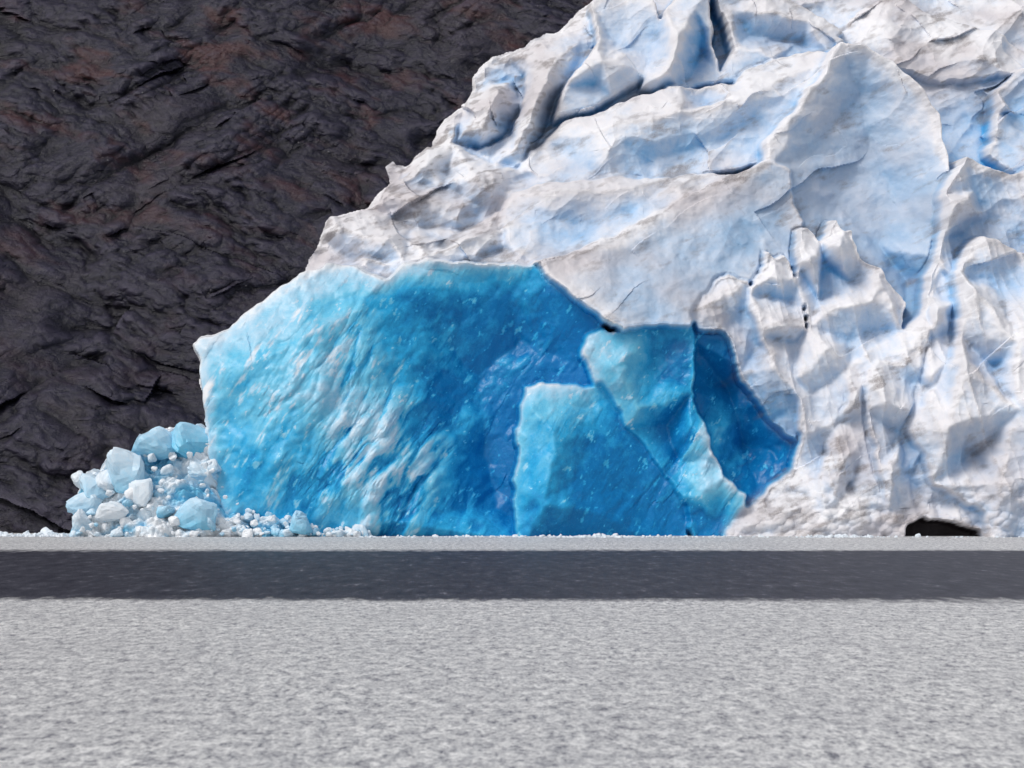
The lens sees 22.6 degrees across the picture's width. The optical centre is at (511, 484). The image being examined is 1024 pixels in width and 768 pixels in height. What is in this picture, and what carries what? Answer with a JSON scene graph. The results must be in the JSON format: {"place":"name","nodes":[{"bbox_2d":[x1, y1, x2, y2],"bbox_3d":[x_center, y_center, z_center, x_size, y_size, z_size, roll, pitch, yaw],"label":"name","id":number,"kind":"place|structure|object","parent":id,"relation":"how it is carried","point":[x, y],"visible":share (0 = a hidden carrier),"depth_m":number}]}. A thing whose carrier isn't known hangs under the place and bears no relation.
{"place":"outdoors","nodes":[
{"label":"outdoors","id":0,"kind":"place"},
{"bbox_2d":[0,0,591,532],"bbox_3d":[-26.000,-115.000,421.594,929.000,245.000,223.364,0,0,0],"label":"rock hillside","id":1,"kind":"structure","parent":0,"point":[198,190],"depth_m":359.31},
{"bbox_2d":[10,10,437,496],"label":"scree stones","id":2,"kind":"object","parent":1,"relation":"on","point":[324,164],"visible":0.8,"depth_m":363.23},
{"bbox_2d":[0,533,1023,767],"bbox_3d":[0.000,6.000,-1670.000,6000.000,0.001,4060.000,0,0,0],"label":"lake water","id":3,"kind":"structure","parent":0,"point":[498,652],"depth_m":91.53},
{"bbox_2d":[0,422,371,536],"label":"ice rubble","id":4,"kind":"object","parent":3,"relation":"in","point":[158,481],"visible":0.91,"depth_m":296.89},
{"bbox_2d":[2,532,1019,537],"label":"floating ice","id":5,"kind":"structure","parent":3,"relation":"on","point":[599,535],"depth_m":291.59},
{"bbox_2d":[193,0,1023,536],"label":"glacier","id":6,"kind":"object","parent":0,"point":[679,266],"visible":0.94,"depth_m":307.23}
]}

